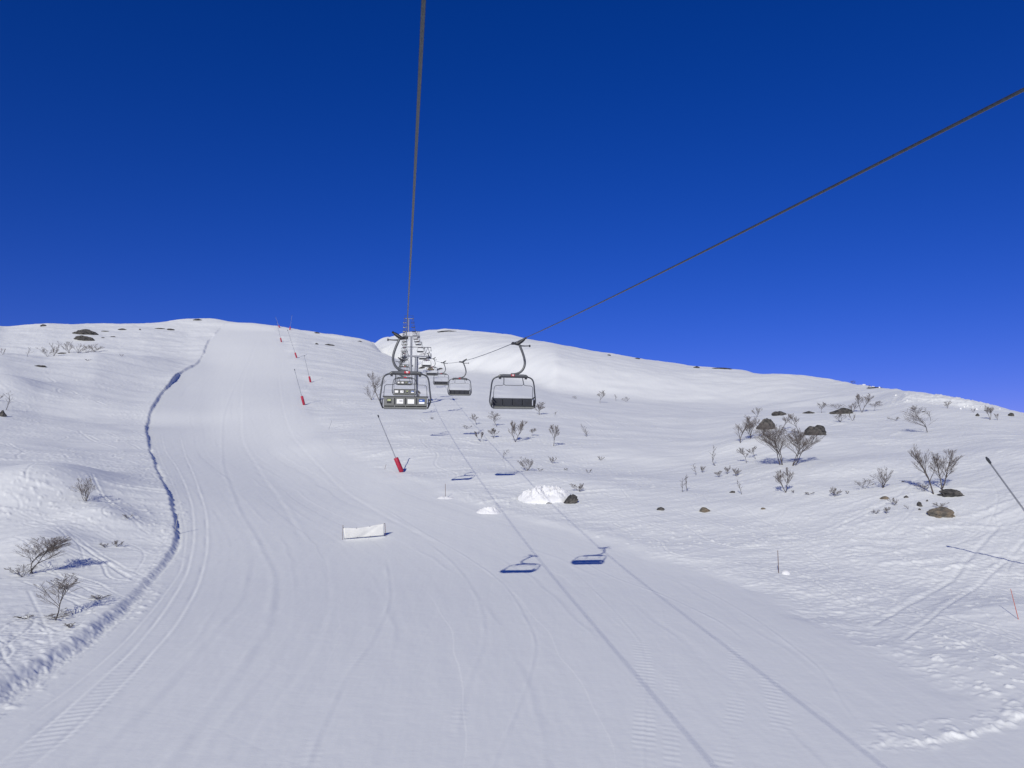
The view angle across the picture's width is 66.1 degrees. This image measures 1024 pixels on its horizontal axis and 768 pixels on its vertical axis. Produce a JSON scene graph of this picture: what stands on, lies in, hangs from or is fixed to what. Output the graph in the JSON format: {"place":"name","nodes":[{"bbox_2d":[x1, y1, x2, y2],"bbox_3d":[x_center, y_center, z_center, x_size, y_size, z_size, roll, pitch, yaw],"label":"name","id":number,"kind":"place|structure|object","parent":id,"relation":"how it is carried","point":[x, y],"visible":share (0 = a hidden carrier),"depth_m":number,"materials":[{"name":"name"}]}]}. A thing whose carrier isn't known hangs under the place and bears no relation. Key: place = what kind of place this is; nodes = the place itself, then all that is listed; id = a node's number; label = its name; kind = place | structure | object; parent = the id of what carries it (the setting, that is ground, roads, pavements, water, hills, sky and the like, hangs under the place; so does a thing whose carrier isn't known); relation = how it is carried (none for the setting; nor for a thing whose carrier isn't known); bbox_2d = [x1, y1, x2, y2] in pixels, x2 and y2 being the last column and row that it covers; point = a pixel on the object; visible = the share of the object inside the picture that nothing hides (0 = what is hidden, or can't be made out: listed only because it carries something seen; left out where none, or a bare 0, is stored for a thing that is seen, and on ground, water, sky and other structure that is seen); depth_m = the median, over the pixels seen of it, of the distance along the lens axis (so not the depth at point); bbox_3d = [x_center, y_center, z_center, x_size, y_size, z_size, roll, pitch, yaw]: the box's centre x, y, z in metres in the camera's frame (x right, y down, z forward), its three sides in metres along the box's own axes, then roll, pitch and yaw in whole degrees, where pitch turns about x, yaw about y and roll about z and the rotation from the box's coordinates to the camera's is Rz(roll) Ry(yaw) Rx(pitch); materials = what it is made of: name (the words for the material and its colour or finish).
{"place":"outdoors","nodes":[
{"label":"outdoors","id":0,"kind":"place"},
{"bbox_2d":[0,318,1023,767],"bbox_3d":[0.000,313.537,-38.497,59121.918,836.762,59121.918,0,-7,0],"label":"snow ground","id":1,"kind":"structure","parent":0,"point":[252,610],"depth_m":50.24,"materials":[{"name":"white snow"}]},
{"bbox_2d":[0,410,6,416],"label":"rock","id":2,"kind":"object","parent":1,"relation":"on","point":[2,413],"visible":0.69,"depth_m":129.20,"materials":[{"name":"grey stone"}]},
{"bbox_2d":[4,564,35,576],"bbox_3d":[-27.790,10.712,44.756,1.292,0.978,1.720,-6,-9,40],"label":"bare bush","id":3,"kind":"object","parent":1,"relation":"on","point":[23,566],"visible":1,"depth_m":44.77,"materials":[{"name":"brown plant"}]},
{"bbox_2d":[11,535,71,573],"bbox_3d":[-27.354,9.995,45.668,3.154,2.412,2.511,4,-8,-31],"label":"birch tree","id":4,"kind":"object","parent":1,"relation":"on","point":[54,547],"visible":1,"depth_m":45.66,"materials":[{"name":"brown plant"}]},
{"bbox_2d":[37,347,55,355],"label":"bare bush","id":5,"kind":"object","parent":1,"relation":"on","point":[47,350],"visible":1,"depth_m":226.40,"materials":[{"name":"plant"}]},
{"bbox_2d":[39,608,74,619],"bbox_3d":[-21.100,10.941,36.922,1.303,0.611,2.394,0,-7,0],"label":"bare bush","id":6,"kind":"object","parent":1,"relation":"on","point":[60,616],"visible":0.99,"depth_m":36.63,"materials":[{"name":"brown plant"}]},
{"bbox_2d":[36,572,82,619],"bbox_3d":[-21.563,10.137,37.227,2.054,2.301,2.016,0,-7,0],"label":"birch tree","id":7,"kind":"object","parent":1,"relation":"on","point":[66,587],"visible":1,"depth_m":37.12,"materials":[{"name":"brown plant"}]},
{"bbox_2d":[57,341,71,352],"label":"bare bush","id":8,"kind":"object","parent":1,"relation":"on","point":[66,349],"visible":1,"depth_m":272.74,"materials":[{"name":"plant"}]},
{"bbox_2d":[73,477,95,500],"bbox_3d":[-33.453,8.334,61.725,1.928,2.237,3.206,7,-10,-44],"label":"bare bush","id":9,"kind":"object","parent":1,"relation":"on","point":[81,490],"visible":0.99,"depth_m":62.11,"materials":[{"name":"grey plant"}]},
{"bbox_2d":[74,335,94,340],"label":"rock","id":10,"kind":"object","parent":1,"relation":"on","point":[83,338],"visible":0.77,"depth_m":304.17,"materials":[{"name":"grey stone"}]},
{"bbox_2d":[72,329,98,334],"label":"rock","id":11,"kind":"object","parent":1,"relation":"on","point":[85,332],"visible":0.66,"depth_m":322.69,"materials":[{"name":"grey stone"}]},
{"bbox_2d":[89,595,109,598],"bbox_3d":[-21.214,11.037,40.359,0.998,0.482,0.965,0,-7,0],"label":"bare bush","id":12,"kind":"object","parent":1,"relation":"on","point":[98,596],"visible":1,"depth_m":40.32,"materials":[{"name":"brown plant"}]},
{"bbox_2d":[294,369,304,404],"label":"snow lance","id":13,"kind":"object","parent":1,"relation":"on","point":[303,401],"visible":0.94,"depth_m":160.97,"materials":[{"name":"red"}]},
{"bbox_2d":[342,523,385,539],"bbox_3d":[-11.077,11.171,59.184,3.331,1.380,0.236,3,-8,-23],"label":"safety banner","id":14,"kind":"object","parent":1,"relation":"on","point":[374,530],"visible":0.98,"depth_m":59.20,"materials":[{"name":"fabric"}]},
{"bbox_2d":[363,384,378,399],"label":"bare bush","id":15,"kind":"object","parent":1,"relation":"on","point":[370,391],"visible":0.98,"depth_m":177.69,"materials":[{"name":"grey plant"}]},
{"bbox_2d":[367,372,384,398],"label":"birch tree","id":16,"kind":"object","parent":1,"relation":"on","point":[369,375],"visible":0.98,"depth_m":177.06,"materials":[{"name":"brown plant"}]},
{"bbox_2d":[377,415,403,471],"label":"snow lance","id":17,"kind":"object","parent":1,"relation":"on","point":[398,464],"visible":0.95,"depth_m":88.58,"materials":[{"name":"red"}]},
{"bbox_2d":[403,331,419,370],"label":"lift tower","id":18,"kind":"structure","parent":1,"relation":"on","point":[411,339],"depth_m":293.17,"materials":[{"name":"metal"}]},
{"bbox_2d":[402,347,431,395],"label":"lift tower","id":19,"kind":"structure","parent":1,"relation":"on","point":[416,357],"depth_m":165.28,"materials":[{"name":"metal"}]},
{"bbox_2d":[404,0,425,359],"bbox_3d":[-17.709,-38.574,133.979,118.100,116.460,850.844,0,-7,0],"label":"haul rope","id":20,"kind":"object","parent":19,"relation":"attached to","point":[422,28],"visible":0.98,"depth_m":7.36,"materials":[{"name":"metal"}]},
{"bbox_2d":[392,357,416,395],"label":"lift chair","id":21,"kind":"object","parent":20,"relation":"hanging from","point":[404,392],"visible":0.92,"depth_m":69.68,"materials":[{"name":"grey paint"}]},
{"bbox_2d":[396,360,412,383],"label":"lift chair","id":22,"kind":"object","parent":20,"relation":"hanging from","point":[409,382],"visible":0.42,"depth_m":105.17,"materials":[{"name":"grey metal"}]},
{"bbox_2d":[379,331,430,409],"bbox_3d":[-4.637,-0.619,34.403,2.232,3.406,0.670,1,-7,-8],"label":"lift chair","id":23,"kind":"object","parent":20,"relation":"hanging from","point":[407,402],"visible":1,"depth_m":34.05,"materials":[{"name":"grey paint"}]},
{"bbox_2d":[433,88,1023,362],"bbox_3d":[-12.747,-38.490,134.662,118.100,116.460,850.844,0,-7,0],"label":"haul rope","id":24,"kind":"object","parent":19,"relation":"attached to","point":[1002,100],"visible":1,"depth_m":9.19,"materials":[{"name":"metal"}]},
{"bbox_2d":[422,353,430,366],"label":"lift chair","id":25,"kind":"object","parent":24,"relation":"hanging from","point":[426,365],"visible":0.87,"depth_m":179.09,"materials":[{"name":"grey metal"}]},
{"bbox_2d":[426,357,437,375],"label":"lift chair","id":26,"kind":"object","parent":24,"relation":"hanging from","point":[430,374],"visible":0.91,"depth_m":143.41,"materials":[{"name":"grey metal"}]},
{"bbox_2d":[433,361,448,384],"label":"lift chair","id":27,"kind":"object","parent":24,"relation":"hanging from","point":[439,382],"visible":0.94,"depth_m":107.82,"materials":[{"name":"grey metal"}]},
{"bbox_2d":[447,359,471,395],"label":"lift chair","id":28,"kind":"object","parent":24,"relation":"hanging from","point":[459,392],"visible":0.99,"depth_m":72.15,"materials":[{"name":"grey paint"}]},
{"bbox_2d":[489,338,535,408],"bbox_3d":[0.060,-0.537,37.013,2.232,3.406,0.670,1,-7,-8],"label":"lift chair","id":29,"kind":"object","parent":24,"relation":"hanging from","point":[511,403],"visible":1,"depth_m":37.00,"materials":[{"name":"grey paint"}]},
{"bbox_2d":[438,496,453,498],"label":"snow heap","id":30,"kind":"object","parent":1,"relation":"on","point":[443,497],"visible":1,"depth_m":74.11,"materials":[{"name":"white snow"}]},
{"bbox_2d":[476,507,500,513],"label":"snow heap","id":31,"kind":"object","parent":1,"relation":"on","point":[489,510],"visible":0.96,"depth_m":68.22,"materials":[{"name":"white snow"}]},
{"bbox_2d":[488,411,499,426],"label":"birch tree","id":32,"kind":"object","parent":1,"relation":"on","point":[494,418],"visible":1,"depth_m":128.59,"materials":[{"name":"brown plant"}]},
{"bbox_2d":[509,420,527,441],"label":"birch tree","id":33,"kind":"object","parent":1,"relation":"on","point":[513,427],"visible":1,"depth_m":112.75,"materials":[{"name":"brown plant"}]},
{"bbox_2d":[518,458,532,469],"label":"bare bush","id":34,"kind":"object","parent":1,"relation":"on","point":[530,464],"visible":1,"depth_m":90.32,"materials":[{"name":"plant"}]},
{"bbox_2d":[535,402,545,414],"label":"birch tree","id":35,"kind":"object","parent":1,"relation":"on","point":[539,407],"visible":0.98,"depth_m":149.88,"materials":[{"name":"brown plant"}]},
{"bbox_2d":[518,485,570,503],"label":"snow heap","id":36,"kind":"object","parent":1,"relation":"on","point":[540,494],"visible":0.91,"depth_m":73.04,"materials":[{"name":"white snow"}]},
{"bbox_2d":[549,425,559,445],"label":"birch tree","id":37,"kind":"object","parent":1,"relation":"on","point":[554,431],"visible":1,"depth_m":110.16,"materials":[{"name":"brown plant"}]},
{"bbox_2d":[564,494,577,503],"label":"rock","id":38,"kind":"object","parent":1,"relation":"on","point":[572,499],"visible":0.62,"depth_m":71.97,"materials":[{"name":"grey stone"}]},
{"bbox_2d":[571,483,583,491],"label":"bare bush","id":39,"kind":"object","parent":1,"relation":"on","point":[580,486],"visible":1,"depth_m":77.02,"materials":[{"name":"plant"}]},
{"bbox_2d":[699,507,709,512],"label":"rock","id":40,"kind":"object","parent":1,"relation":"on","point":[704,509],"visible":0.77,"depth_m":67.81,"materials":[{"name":"beige stone"}]},
{"bbox_2d":[736,447,747,462],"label":"birch tree","id":41,"kind":"object","parent":1,"relation":"on","point":[741,452],"visible":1,"depth_m":94.49,"materials":[{"name":"brown plant"}]},
{"bbox_2d":[733,416,755,442],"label":"birch tree","id":42,"kind":"object","parent":1,"relation":"on","point":[751,425],"visible":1,"depth_m":106.13,"materials":[{"name":"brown plant"}]},
{"bbox_2d":[742,416,759,437],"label":"birch tree","id":43,"kind":"object","parent":1,"relation":"on","point":[749,429],"visible":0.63,"depth_m":108.61,"materials":[{"name":"brown plant"}]},
{"bbox_2d":[756,418,774,429],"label":"rock","id":44,"kind":"object","parent":1,"relation":"on","point":[767,421],"visible":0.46,"depth_m":127.76,"materials":[{"name":"grey stone"}]},
{"bbox_2d":[754,423,793,464],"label":"birch tree","id":45,"kind":"object","parent":1,"relation":"on","point":[768,434],"visible":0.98,"depth_m":86.88,"materials":[{"name":"brown plant"}]},
{"bbox_2d":[771,411,786,415],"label":"rock","id":46,"kind":"object","parent":1,"relation":"on","point":[778,413],"visible":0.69,"depth_m":145.84,"materials":[{"name":"grey stone"}]},
{"bbox_2d":[775,467,794,492],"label":"birch tree","id":47,"kind":"object","parent":1,"relation":"on","point":[782,475],"visible":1,"depth_m":73.06,"materials":[{"name":"brown plant"}]},
{"bbox_2d":[781,570,789,574],"bbox_3d":[17.023,11.766,48.886,0.573,0.375,0.458,0,-7,0],"label":"snow heap","id":48,"kind":"object","parent":1,"relation":"on","point":[785,572],"visible":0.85,"depth_m":48.74,"materials":[{"name":"white snow"}]},
{"bbox_2d":[787,413,799,429],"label":"birch tree","id":49,"kind":"object","parent":1,"relation":"on","point":[794,420],"visible":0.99,"depth_m":117.37,"materials":[{"name":"brown plant"}]},
{"bbox_2d":[779,428,822,465],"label":"birch tree","id":50,"kind":"object","parent":1,"relation":"on","point":[800,437],"visible":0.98,"depth_m":86.45,"materials":[{"name":"brown plant"}]},
{"bbox_2d":[804,425,826,434],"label":"rock","id":51,"kind":"object","parent":1,"relation":"on","point":[820,429],"visible":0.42,"depth_m":110.55,"materials":[{"name":"grey stone"}]},
{"bbox_2d":[829,487,841,496],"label":"bare bush","id":52,"kind":"object","parent":1,"relation":"on","point":[834,491],"visible":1,"depth_m":69.46,"materials":[{"name":"plant"}]},
{"bbox_2d":[829,408,852,413],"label":"rock","id":53,"kind":"object","parent":1,"relation":"on","point":[846,411],"visible":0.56,"depth_m":145.34,"materials":[{"name":"grey stone"}]},
{"bbox_2d":[836,410,847,420],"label":"bare bush","id":54,"kind":"object","parent":1,"relation":"on","point":[840,414],"visible":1,"depth_m":130.11,"materials":[{"name":"plant"}]},
{"bbox_2d":[856,393,872,411],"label":"birch tree","id":55,"kind":"object","parent":1,"relation":"on","point":[858,397],"visible":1,"depth_m":146.13,"materials":[{"name":"brown plant"}]},
{"bbox_2d":[854,479,874,488],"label":"bare bush","id":56,"kind":"object","parent":1,"relation":"on","point":[864,482],"visible":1,"depth_m":70.58,"materials":[{"name":"plant"}]},
{"bbox_2d":[871,467,893,487],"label":"bare bush","id":57,"kind":"object","parent":1,"relation":"on","point":[886,478],"visible":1,"depth_m":70.67,"materials":[{"name":"plant"}]},
{"bbox_2d":[902,405,936,431],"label":"birch tree","id":58,"kind":"object","parent":1,"relation":"on","point":[917,419],"visible":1,"depth_m":109.95,"materials":[{"name":"brown plant"}]},
{"bbox_2d":[907,444,943,493],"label":"birch tree","id":59,"kind":"object","parent":1,"relation":"on","point":[918,458],"visible":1,"depth_m":67.95,"materials":[{"name":"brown plant"}]},
{"bbox_2d":[863,384,999,409],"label":"snow crumbs","id":60,"kind":"object","parent":1,"relation":"on","point":[932,400],"visible":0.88,"depth_m":145.37,"materials":[{"name":"white snow"}]},
{"bbox_2d":[926,506,954,517],"bbox_3d":[33.277,10.170,61.036,2.162,1.322,1.872,0,-1,0],"label":"rock","id":61,"kind":"object","parent":1,"relation":"on","point":[941,512],"visible":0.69,"depth_m":60.49,"materials":[{"name":"beige stone"}]},
{"bbox_2d":[930,449,964,489],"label":"birch tree","id":62,"kind":"object","parent":1,"relation":"on","point":[950,466],"visible":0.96,"depth_m":68.74,"materials":[{"name":"brown plant"}]},
{"bbox_2d":[937,489,964,496],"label":"rock","id":63,"kind":"object","parent":1,"relation":"on","point":[950,493],"visible":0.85,"depth_m":65.96,"materials":[{"name":"grey stone"}]},
{"bbox_2d":[984,405,993,418],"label":"birch tree","id":64,"kind":"object","parent":1,"relation":"on","point":[987,410],"visible":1,"depth_m":122.27,"materials":[{"name":"grey plant"}]},
{"bbox_2d":[985,457,1023,510],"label":"snow lance","id":65,"kind":"object","parent":1,"relation":"on","point":[1000,477],"visible":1,"depth_m":44.63,"materials":[{"name":"grey metal"}]},
{"bbox_2d":[0,0,1023,412],"label":"sky","id":66,"kind":"structure","parent":0,"point":[240,161],"materials":[{"name":"blue"}]}
]}

